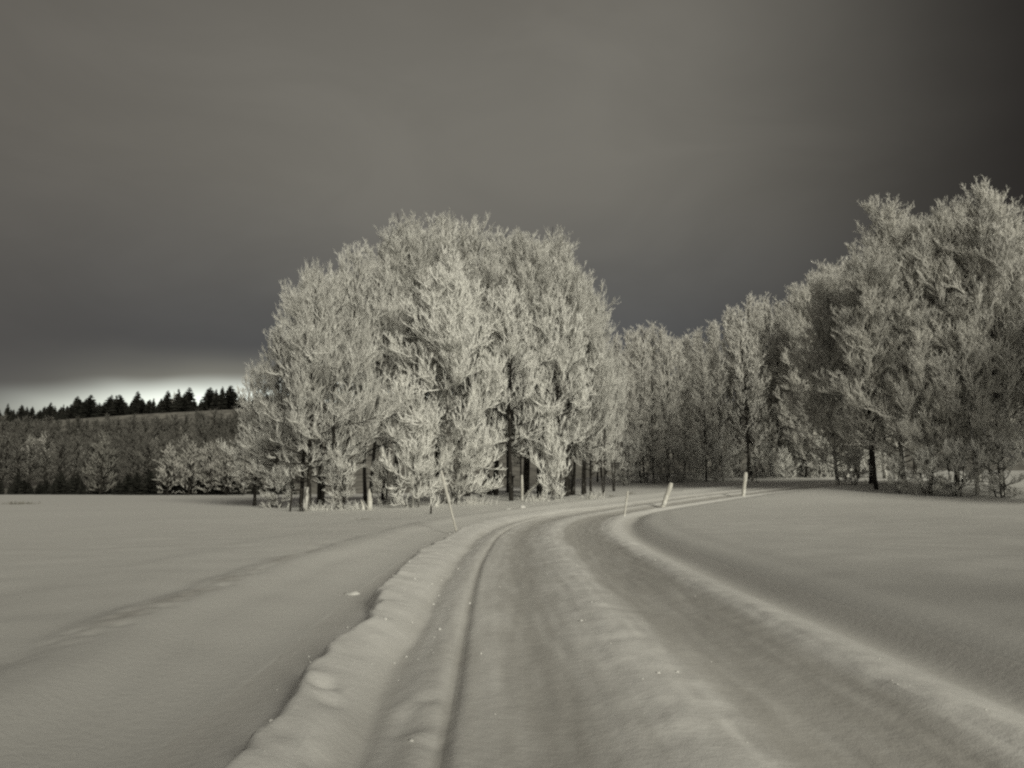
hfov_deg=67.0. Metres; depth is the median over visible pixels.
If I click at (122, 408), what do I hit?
spruce
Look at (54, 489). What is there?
young spruce
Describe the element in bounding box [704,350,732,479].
rimed aspen
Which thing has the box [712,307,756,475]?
rimed aspen
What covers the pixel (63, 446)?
bare tree
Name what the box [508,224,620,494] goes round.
rimed birch
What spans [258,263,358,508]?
rimed birch
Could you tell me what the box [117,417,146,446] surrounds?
bare tree
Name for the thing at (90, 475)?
bare tree
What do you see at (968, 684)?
snow bank
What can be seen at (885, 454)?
rimed birch
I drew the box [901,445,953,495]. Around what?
rimed shrub
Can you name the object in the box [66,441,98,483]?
bare tree
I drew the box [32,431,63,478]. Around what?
bare tree
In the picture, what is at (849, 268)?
rimed birch
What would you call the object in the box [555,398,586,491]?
rimed birch
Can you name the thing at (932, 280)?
rimed birch
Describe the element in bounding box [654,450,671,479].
rimed shrub
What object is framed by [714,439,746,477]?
rimed shrub
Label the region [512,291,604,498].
rimed birch
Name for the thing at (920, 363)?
rimed birch
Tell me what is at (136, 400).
spruce
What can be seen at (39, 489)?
young spruce
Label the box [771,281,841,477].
rimed birch
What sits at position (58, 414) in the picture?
spruce
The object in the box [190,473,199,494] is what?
young spruce
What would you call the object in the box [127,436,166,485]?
bare tree
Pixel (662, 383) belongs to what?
rimed aspen
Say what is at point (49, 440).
bare tree
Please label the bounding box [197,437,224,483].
bare tree
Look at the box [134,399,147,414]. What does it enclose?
spruce
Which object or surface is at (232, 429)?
bare tree
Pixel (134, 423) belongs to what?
bare tree
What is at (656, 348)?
rimed aspen
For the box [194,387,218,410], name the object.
spruce
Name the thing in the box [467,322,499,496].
rimed birch
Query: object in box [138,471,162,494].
young spruce
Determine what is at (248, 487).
young spruce
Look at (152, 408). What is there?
spruce
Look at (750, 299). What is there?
rimed aspen
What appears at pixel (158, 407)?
spruce
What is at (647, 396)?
rimed aspen
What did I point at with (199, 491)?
young spruce
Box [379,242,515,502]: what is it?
rimed birch
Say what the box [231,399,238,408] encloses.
spruce
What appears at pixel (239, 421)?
bare tree
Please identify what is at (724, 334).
rimed aspen
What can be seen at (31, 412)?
spruce
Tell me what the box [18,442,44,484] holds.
bare tree
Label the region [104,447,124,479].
bare tree
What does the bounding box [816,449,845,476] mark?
rimed shrub
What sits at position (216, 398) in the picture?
spruce
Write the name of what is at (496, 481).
rail fence
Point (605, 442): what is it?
rimed aspen
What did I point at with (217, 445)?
bare tree
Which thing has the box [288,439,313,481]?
bare tree
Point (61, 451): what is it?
bare tree
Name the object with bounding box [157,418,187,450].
bare tree
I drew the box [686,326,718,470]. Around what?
rimed aspen
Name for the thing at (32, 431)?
bare tree
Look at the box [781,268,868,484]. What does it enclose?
rimed birch
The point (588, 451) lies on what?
rimed birch
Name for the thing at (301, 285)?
rimed birch
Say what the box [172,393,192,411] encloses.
spruce
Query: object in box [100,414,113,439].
bare tree
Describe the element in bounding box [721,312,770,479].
rimed aspen
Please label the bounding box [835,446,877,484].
rimed shrub
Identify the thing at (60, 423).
bare tree
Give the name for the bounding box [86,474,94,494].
young spruce
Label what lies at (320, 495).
rimed birch
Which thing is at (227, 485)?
young spruce
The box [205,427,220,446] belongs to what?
bare tree
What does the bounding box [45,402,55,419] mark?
spruce
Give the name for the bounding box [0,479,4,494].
young spruce
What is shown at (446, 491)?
snow pole
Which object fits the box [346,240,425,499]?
rimed birch
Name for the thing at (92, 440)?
bare tree
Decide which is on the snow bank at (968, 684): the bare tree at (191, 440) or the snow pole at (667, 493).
the snow pole at (667, 493)
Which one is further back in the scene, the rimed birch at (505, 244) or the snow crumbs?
the rimed birch at (505, 244)
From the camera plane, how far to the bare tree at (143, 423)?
265.44 m
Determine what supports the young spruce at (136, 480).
on the snow field
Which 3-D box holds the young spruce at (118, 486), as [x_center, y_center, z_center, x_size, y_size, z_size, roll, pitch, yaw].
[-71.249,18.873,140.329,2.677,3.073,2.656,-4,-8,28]
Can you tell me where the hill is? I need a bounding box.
[0,398,1023,494]
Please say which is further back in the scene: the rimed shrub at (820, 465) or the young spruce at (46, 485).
the young spruce at (46, 485)
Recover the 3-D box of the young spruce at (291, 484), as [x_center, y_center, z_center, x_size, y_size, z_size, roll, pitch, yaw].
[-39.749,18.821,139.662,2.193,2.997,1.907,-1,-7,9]
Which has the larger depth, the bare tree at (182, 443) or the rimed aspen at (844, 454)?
the bare tree at (182, 443)
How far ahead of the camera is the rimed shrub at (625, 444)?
79.41 m
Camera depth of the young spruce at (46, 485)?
143.18 m
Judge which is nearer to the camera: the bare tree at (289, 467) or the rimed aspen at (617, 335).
the rimed aspen at (617, 335)
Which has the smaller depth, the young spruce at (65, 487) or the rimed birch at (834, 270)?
the rimed birch at (834, 270)
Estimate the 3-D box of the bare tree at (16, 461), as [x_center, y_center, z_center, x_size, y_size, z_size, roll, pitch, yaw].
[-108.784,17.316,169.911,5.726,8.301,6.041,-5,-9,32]
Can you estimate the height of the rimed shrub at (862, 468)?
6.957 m
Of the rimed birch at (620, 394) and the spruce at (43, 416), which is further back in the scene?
the spruce at (43, 416)
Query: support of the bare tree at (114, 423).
on the hill
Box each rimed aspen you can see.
[587,403,604,481]
[598,336,610,477]
[600,342,619,475]
[603,335,631,478]
[606,331,626,475]
[616,326,666,462]
[616,327,646,473]
[616,340,653,478]
[618,365,649,483]
[620,323,663,478]
[621,325,650,463]
[632,320,671,472]
[635,367,665,482]
[644,330,665,470]
[648,323,683,473]
[650,327,683,482]
[652,335,686,472]
[653,331,685,476]
[662,339,707,477]
[662,343,705,480]
[671,326,721,475]
[673,329,699,471]
[673,333,715,470]
[679,334,715,470]
[685,347,725,480]
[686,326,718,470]
[690,319,734,475]
[692,320,732,471]
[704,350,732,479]
[705,321,729,469]
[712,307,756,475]
[714,304,745,469]
[716,302,775,475]
[717,314,743,469]
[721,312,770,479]
[725,303,765,470]
[726,290,768,471]
[731,301,785,477]
[738,292,785,471]
[743,294,782,468]
[751,304,791,473]
[757,328,796,475]
[761,300,795,464]
[764,304,801,473]
[770,295,786,470]
[779,289,809,470]
[784,295,803,463]
[787,307,815,476]
[800,268,818,425]
[804,269,823,464]
[806,259,834,470]
[825,256,844,468]
[833,295,863,476]
[837,275,879,477]
[875,390,910,478]
[895,418,916,474]
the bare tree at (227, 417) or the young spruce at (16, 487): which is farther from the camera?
the bare tree at (227, 417)
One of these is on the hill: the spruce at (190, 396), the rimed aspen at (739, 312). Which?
the spruce at (190, 396)
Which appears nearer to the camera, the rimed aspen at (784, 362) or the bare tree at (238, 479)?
the rimed aspen at (784, 362)
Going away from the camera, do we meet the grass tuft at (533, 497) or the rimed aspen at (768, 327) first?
the grass tuft at (533, 497)
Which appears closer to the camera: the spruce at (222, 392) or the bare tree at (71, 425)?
the bare tree at (71, 425)
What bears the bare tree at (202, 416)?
on the hill
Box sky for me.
[0,0,1023,459]
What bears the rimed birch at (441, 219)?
on the snow field
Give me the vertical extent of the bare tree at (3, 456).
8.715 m
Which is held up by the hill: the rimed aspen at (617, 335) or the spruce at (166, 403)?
the spruce at (166, 403)
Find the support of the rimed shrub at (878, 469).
on the snow field
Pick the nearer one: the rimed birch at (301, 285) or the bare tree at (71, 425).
the rimed birch at (301, 285)
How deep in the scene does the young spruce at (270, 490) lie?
139.57 m
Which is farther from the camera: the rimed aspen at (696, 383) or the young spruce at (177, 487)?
the young spruce at (177, 487)
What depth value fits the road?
6.26 m
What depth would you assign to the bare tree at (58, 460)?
173.69 m
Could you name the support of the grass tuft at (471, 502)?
on the snow field
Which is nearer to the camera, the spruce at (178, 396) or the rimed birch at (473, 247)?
the rimed birch at (473, 247)
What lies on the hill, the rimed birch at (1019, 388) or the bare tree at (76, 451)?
the bare tree at (76, 451)
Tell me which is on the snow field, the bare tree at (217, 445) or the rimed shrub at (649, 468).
the rimed shrub at (649, 468)
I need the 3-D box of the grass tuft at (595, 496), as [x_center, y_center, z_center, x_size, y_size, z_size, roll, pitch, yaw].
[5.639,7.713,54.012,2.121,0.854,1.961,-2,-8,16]
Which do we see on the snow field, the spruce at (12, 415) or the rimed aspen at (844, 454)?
the rimed aspen at (844, 454)
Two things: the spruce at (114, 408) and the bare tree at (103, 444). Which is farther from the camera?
the spruce at (114, 408)
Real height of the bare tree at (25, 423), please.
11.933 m
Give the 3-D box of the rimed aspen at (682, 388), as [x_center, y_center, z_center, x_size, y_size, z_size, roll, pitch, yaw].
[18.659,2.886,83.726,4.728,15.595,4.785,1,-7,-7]
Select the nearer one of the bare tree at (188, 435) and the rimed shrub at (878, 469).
the rimed shrub at (878, 469)
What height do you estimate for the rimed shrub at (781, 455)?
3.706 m
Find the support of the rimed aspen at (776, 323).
on the snow field
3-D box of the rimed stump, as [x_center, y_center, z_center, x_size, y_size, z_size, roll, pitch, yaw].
[-8.461,6.950,45.997,0.352,1.458,0.323,0,-7,0]
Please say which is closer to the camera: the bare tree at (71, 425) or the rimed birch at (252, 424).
the rimed birch at (252, 424)
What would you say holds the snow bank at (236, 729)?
on the snow field
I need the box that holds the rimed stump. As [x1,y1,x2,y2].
[367,489,371,509]
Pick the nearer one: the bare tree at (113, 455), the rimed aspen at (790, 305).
the rimed aspen at (790, 305)
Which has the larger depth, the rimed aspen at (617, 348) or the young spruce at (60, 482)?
the young spruce at (60, 482)
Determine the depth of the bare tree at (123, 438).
193.14 m
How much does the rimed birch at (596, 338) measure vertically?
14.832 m
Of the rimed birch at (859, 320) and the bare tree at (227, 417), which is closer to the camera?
the rimed birch at (859, 320)
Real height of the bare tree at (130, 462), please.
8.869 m
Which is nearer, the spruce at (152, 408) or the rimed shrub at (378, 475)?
the rimed shrub at (378, 475)
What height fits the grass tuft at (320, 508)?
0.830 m
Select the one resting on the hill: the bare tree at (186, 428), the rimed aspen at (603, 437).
the bare tree at (186, 428)
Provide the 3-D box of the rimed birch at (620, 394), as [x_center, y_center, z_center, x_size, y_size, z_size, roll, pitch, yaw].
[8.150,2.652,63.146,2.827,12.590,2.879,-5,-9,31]
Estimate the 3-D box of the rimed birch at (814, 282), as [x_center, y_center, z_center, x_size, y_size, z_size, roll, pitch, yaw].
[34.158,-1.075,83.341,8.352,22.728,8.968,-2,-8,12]
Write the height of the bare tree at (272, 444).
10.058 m
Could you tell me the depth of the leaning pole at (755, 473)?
73.48 m
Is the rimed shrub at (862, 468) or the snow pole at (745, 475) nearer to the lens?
the snow pole at (745, 475)
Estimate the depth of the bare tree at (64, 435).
222.42 m
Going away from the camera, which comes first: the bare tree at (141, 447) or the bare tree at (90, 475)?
the bare tree at (90, 475)
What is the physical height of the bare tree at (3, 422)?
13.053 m
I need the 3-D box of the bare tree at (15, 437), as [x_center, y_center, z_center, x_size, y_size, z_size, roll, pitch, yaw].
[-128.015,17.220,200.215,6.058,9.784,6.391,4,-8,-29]
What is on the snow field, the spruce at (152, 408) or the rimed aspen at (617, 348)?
the rimed aspen at (617, 348)
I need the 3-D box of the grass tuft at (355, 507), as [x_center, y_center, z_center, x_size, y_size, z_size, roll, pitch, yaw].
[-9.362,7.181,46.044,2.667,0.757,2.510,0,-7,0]
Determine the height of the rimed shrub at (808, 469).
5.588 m
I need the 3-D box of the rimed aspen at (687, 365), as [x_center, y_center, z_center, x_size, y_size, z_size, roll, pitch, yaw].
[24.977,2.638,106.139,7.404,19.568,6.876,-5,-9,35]
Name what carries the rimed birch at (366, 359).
on the snow field
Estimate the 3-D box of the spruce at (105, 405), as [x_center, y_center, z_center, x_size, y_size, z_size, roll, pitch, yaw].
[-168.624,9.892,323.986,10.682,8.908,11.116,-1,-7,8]
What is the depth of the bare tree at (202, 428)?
227.60 m
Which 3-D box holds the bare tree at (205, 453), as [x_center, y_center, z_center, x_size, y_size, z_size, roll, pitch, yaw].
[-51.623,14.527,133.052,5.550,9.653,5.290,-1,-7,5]
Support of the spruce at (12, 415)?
on the hill
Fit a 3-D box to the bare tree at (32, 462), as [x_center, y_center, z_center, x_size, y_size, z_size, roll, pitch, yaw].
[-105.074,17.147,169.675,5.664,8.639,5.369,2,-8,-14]
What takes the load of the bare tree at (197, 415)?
on the hill
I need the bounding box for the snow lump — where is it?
[344,591,359,594]
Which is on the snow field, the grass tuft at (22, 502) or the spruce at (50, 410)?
the grass tuft at (22, 502)
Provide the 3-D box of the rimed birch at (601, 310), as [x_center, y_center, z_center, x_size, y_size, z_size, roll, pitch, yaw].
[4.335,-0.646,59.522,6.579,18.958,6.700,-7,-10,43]
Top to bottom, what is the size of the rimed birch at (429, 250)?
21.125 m
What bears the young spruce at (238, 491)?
on the snow field
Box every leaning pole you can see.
[524,469,549,497]
[750,455,761,481]
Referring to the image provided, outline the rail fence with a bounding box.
[464,476,514,494]
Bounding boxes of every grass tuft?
[2,501,40,503]
[296,499,339,510]
[333,498,374,510]
[460,495,498,505]
[516,492,550,501]
[578,489,605,498]
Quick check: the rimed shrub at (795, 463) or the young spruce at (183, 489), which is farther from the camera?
the young spruce at (183, 489)
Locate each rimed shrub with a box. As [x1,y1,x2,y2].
[258,463,299,507]
[321,457,356,508]
[370,456,402,504]
[379,409,456,507]
[439,435,476,504]
[529,415,571,499]
[602,435,640,484]
[615,428,668,482]
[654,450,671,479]
[658,440,703,482]
[683,436,716,479]
[687,433,740,481]
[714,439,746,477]
[746,440,788,476]
[772,447,800,478]
[775,431,818,473]
[775,434,818,475]
[804,436,838,477]
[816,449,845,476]
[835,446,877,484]
[839,450,880,474]
[859,449,881,472]
[882,451,911,493]
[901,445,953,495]
[925,435,991,497]
[956,430,1023,497]
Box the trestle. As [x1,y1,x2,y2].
[289,487,309,511]
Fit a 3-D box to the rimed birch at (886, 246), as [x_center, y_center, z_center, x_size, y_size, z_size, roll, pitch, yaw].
[27.024,-3.108,54.312,8.498,21.250,9.941,-1,-7,9]
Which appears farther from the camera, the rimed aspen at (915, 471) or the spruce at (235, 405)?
the spruce at (235, 405)
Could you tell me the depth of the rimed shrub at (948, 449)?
46.33 m
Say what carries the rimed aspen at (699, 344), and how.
on the snow field
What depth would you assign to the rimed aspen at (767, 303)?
98.03 m
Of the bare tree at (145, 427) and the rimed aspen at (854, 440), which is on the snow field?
the rimed aspen at (854, 440)
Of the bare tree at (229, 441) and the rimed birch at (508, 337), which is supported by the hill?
the bare tree at (229, 441)
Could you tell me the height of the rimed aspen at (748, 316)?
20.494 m
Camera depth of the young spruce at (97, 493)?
141.62 m
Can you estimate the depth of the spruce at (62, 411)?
325.50 m
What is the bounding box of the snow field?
[0,470,1023,767]
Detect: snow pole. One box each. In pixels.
[440,470,456,531]
[623,491,628,515]
[661,482,672,506]
[741,472,747,495]
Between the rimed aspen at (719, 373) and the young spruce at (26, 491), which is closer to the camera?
the rimed aspen at (719, 373)
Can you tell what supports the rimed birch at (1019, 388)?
on the snow field
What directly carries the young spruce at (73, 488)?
on the snow field
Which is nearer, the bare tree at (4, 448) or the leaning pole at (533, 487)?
the leaning pole at (533, 487)
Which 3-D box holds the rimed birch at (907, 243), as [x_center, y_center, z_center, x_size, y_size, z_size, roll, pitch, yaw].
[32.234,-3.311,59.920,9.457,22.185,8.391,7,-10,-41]
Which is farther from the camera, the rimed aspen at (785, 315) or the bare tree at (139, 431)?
the bare tree at (139, 431)
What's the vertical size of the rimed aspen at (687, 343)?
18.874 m
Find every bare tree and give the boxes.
[0,413,13,443]
[0,432,31,481]
[0,437,38,487]
[0,439,11,471]
[1,444,30,473]
[3,431,27,463]
[6,415,35,446]
[14,429,28,454]
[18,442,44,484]
[21,434,42,460]
[22,418,44,443]
[24,443,43,479]
[26,423,53,458]
[32,431,62,483]
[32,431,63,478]
[36,415,55,439]
[39,423,61,442]
[40,437,76,484]
[48,438,69,475]
[51,419,65,441]
[51,436,71,467]
[54,428,73,444]
[60,418,77,442]
[60,435,94,481]
[65,445,90,476]
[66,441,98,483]
[67,430,89,458]
[68,415,82,439]
[72,418,92,439]
[80,434,129,485]
[81,457,102,494]
[82,426,100,457]
[84,417,102,438]
[85,431,108,469]
[85,431,118,494]
[99,419,117,439]
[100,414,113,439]
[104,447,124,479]
[106,435,125,481]
[109,417,129,438]
[114,429,137,468]
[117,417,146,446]
[117,445,145,480]
[122,413,149,444]
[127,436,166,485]
[132,442,155,479]
[133,426,147,450]
[135,416,153,437]
[139,413,152,438]
[143,436,173,484]
[146,416,168,452]
[147,431,178,477]
[152,443,189,494]
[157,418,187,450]
[162,426,180,462]
[162,445,188,482]
[165,412,183,437]
[169,441,204,494]
[172,429,204,479]
[172,433,191,475]
[175,423,193,450]
[178,413,193,436]
[182,429,205,465]
[189,421,208,441]
[190,410,201,436]
[192,441,208,475]
[193,411,207,442]
[193,441,229,494]
[197,429,213,456]
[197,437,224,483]
[199,408,224,440]
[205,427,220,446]
[209,445,243,494]
[212,428,231,464]
[213,437,240,481]
[213,441,224,472]
[218,415,232,436]
[219,413,246,443]
[221,407,242,438]
[225,437,257,486]
[226,455,254,495]
[235,413,252,441]
[239,442,270,488]
[257,469,272,494]
[258,442,283,476]
[278,440,305,475]
[279,447,300,487]
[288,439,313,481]
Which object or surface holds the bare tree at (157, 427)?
on the hill
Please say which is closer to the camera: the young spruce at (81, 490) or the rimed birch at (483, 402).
the rimed birch at (483, 402)
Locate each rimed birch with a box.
[217,362,292,505]
[236,319,317,506]
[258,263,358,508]
[268,257,349,505]
[271,261,383,504]
[279,238,421,507]
[325,249,421,502]
[338,208,477,498]
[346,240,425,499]
[366,226,474,498]
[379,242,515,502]
[397,218,524,495]
[404,208,482,491]
[435,212,546,494]
[460,276,567,500]
[467,225,542,492]
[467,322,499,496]
[480,227,586,496]
[484,236,600,497]
[484,308,506,493]
[506,402,535,493]
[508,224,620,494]
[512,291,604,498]
[521,329,555,493]
[531,257,619,494]
[536,249,622,496]
[554,349,577,457]
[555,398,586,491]
[561,280,612,494]
[566,305,621,496]
[577,397,607,493]
[587,349,620,493]
[599,342,630,490]
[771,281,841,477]
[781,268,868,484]
[788,270,855,476]
[812,255,916,489]
[812,260,890,477]
[825,250,904,483]
[832,193,962,487]
[843,237,922,478]
[856,319,965,493]
[869,195,1022,490]
[873,204,976,480]
[900,195,1020,482]
[920,306,1022,494]
[929,175,1023,492]
[986,206,1023,458]
[990,259,1023,441]
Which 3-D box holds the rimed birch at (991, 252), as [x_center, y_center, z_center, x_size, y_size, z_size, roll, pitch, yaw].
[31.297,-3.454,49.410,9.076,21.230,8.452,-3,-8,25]
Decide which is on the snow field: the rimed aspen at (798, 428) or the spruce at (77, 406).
the rimed aspen at (798, 428)
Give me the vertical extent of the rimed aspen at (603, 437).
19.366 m
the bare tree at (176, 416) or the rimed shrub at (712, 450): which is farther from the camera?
the bare tree at (176, 416)
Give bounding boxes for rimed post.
[520,475,523,499]
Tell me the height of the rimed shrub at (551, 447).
6.205 m
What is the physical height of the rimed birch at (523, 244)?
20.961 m
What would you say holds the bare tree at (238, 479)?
on the snow field
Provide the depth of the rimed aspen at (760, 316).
83.51 m
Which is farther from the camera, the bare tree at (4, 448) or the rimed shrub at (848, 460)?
the bare tree at (4, 448)
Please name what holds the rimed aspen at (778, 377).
on the snow field
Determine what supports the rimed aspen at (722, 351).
on the snow field
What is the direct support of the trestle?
on the snow field
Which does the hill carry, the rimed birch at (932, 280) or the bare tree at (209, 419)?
the bare tree at (209, 419)
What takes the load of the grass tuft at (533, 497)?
on the snow field
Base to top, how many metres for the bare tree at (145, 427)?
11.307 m
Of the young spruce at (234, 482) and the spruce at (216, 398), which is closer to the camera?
the young spruce at (234, 482)
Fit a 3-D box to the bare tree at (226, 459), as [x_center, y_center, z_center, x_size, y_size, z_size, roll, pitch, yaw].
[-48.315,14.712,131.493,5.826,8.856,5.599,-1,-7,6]
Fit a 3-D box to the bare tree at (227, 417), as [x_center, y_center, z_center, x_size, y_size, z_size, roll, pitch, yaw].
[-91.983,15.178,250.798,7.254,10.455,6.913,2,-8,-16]
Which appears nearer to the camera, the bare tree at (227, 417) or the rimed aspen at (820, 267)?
the rimed aspen at (820, 267)
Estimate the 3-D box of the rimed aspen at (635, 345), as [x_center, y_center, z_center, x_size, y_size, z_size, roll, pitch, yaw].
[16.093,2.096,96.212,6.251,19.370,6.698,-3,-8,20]
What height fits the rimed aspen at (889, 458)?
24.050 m
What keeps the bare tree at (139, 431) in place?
on the hill
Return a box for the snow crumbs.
[263,519,986,750]
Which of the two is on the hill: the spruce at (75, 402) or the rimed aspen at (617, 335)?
the spruce at (75, 402)
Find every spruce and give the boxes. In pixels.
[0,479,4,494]
[3,403,10,422]
[8,472,24,494]
[9,410,15,420]
[13,405,26,419]
[15,479,33,494]
[27,406,36,421]
[32,482,45,494]
[37,410,41,418]
[38,407,49,420]
[42,480,49,492]
[44,472,68,494]
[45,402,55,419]
[49,481,57,494]
[55,410,60,419]
[60,485,68,494]
[61,407,64,418]
[63,404,74,418]
[65,473,86,494]
[69,399,82,418]
[72,397,79,408]
[74,399,92,417]
[75,479,86,494]
[76,395,100,417]
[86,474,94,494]
[88,483,109,494]
[95,397,112,416]
[106,394,128,415]
[112,480,122,494]
[114,474,133,494]
[117,402,127,415]
[125,472,142,494]
[126,402,133,414]
[129,391,140,413]
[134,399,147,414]
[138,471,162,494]
[144,399,151,413]
[149,399,156,413]
[155,399,162,412]
[158,391,173,412]
[164,481,183,494]
[170,389,180,411]
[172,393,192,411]
[178,471,199,494]
[182,387,197,410]
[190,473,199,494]
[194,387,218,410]
[194,476,208,494]
[205,478,229,494]
[210,389,221,409]
[216,386,225,409]
[217,385,240,409]
[221,473,232,494]
[228,476,236,487]
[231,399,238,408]
[231,482,245,494]
[244,477,250,493]
[256,481,264,494]
[264,482,281,494]
[288,480,296,494]
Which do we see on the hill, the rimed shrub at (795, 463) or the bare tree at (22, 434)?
the bare tree at (22, 434)
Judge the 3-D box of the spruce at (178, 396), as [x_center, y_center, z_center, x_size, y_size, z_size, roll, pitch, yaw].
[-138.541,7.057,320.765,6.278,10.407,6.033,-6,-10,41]
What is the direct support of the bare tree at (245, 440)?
on the hill
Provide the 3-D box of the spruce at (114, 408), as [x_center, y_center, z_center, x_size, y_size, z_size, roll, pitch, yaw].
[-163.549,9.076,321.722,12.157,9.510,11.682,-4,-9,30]
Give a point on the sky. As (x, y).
(165, 165)
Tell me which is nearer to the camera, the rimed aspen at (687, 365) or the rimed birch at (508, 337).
the rimed birch at (508, 337)
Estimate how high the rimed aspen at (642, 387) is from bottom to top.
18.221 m
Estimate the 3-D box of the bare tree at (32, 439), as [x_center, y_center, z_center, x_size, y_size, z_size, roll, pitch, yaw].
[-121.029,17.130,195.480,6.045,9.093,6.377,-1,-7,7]
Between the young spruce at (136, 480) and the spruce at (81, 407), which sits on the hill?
the spruce at (81, 407)
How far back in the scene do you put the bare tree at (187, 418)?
255.32 m
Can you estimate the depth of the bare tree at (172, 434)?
196.95 m
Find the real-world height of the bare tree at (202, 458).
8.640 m
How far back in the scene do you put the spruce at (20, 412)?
323.46 m
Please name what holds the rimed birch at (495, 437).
on the snow field
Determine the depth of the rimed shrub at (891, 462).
48.55 m
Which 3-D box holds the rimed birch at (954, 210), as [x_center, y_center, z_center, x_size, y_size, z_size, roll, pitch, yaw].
[34.169,-3.552,58.919,8.923,22.614,8.310,3,-8,-22]
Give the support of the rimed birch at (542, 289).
on the snow field
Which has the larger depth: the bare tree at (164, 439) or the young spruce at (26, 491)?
the bare tree at (164, 439)
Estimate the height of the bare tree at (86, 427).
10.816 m
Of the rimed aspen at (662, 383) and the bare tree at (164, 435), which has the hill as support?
the bare tree at (164, 435)
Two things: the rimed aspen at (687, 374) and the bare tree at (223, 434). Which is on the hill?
the bare tree at (223, 434)
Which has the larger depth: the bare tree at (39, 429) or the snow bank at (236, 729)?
the bare tree at (39, 429)
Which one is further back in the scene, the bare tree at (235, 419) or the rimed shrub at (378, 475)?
the bare tree at (235, 419)
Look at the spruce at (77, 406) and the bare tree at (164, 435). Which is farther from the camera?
the spruce at (77, 406)
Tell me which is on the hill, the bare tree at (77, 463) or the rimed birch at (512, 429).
the bare tree at (77, 463)
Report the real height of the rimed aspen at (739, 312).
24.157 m
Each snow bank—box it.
[140,481,849,767]
[604,482,1023,751]
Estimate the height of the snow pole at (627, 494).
1.326 m
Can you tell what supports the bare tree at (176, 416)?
on the hill
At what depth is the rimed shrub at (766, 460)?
83.50 m
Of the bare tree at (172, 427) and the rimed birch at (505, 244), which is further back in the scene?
the bare tree at (172, 427)
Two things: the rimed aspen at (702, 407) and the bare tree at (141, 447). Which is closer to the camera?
the rimed aspen at (702, 407)
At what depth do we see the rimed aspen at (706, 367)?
112.40 m
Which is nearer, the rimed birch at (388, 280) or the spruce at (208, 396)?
the rimed birch at (388, 280)
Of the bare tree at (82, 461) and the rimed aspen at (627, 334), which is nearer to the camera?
the rimed aspen at (627, 334)
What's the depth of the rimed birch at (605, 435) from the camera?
59.70 m
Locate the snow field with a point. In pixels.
(138, 630)
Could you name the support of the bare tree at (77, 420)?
on the hill
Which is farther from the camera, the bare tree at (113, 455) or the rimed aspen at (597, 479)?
the bare tree at (113, 455)
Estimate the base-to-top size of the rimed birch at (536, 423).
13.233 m
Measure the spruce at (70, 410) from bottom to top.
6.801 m
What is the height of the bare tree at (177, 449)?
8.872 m
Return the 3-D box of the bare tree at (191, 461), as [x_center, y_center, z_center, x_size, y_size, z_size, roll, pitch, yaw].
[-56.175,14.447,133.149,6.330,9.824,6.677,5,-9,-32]
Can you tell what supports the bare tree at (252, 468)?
on the hill
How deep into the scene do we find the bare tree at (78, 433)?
216.07 m
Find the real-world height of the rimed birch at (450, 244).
21.743 m
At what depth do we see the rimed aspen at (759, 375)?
110.36 m
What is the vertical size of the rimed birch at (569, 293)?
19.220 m
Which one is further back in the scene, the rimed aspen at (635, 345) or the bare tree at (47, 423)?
the bare tree at (47, 423)
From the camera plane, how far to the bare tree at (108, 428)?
223.69 m
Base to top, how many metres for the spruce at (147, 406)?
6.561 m
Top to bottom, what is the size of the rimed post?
2.053 m
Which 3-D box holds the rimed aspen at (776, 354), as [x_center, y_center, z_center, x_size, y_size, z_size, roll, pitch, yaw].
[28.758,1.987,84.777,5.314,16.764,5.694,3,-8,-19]
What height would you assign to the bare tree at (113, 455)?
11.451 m
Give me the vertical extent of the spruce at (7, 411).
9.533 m
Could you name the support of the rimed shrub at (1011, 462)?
on the snow field
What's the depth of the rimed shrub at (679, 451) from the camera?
81.04 m
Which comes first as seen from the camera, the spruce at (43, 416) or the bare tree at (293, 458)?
the bare tree at (293, 458)
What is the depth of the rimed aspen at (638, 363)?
110.93 m
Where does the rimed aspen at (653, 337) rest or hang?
on the snow field
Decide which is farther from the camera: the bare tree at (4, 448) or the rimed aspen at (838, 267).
the bare tree at (4, 448)
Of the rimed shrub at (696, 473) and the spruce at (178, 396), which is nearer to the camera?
the rimed shrub at (696, 473)
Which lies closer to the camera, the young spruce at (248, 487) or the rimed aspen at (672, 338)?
the rimed aspen at (672, 338)
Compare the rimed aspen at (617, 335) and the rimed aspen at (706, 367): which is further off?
the rimed aspen at (706, 367)
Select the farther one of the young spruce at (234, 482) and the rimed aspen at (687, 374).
the young spruce at (234, 482)
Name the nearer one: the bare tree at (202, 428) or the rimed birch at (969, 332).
the rimed birch at (969, 332)
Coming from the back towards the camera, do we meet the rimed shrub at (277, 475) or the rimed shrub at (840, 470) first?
the rimed shrub at (840, 470)
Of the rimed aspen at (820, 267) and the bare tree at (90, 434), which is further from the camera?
the bare tree at (90, 434)
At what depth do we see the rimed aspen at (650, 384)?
81.89 m
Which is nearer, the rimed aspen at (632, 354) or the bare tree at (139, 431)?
the rimed aspen at (632, 354)
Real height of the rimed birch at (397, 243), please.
23.385 m
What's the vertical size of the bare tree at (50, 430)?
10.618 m
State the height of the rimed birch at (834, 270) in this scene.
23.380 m
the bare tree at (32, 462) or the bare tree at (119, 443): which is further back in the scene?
the bare tree at (32, 462)
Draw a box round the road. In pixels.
[284,480,1023,767]
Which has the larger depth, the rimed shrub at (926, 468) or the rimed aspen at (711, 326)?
the rimed aspen at (711, 326)
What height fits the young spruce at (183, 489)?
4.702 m
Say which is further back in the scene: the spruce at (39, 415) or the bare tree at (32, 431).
the spruce at (39, 415)

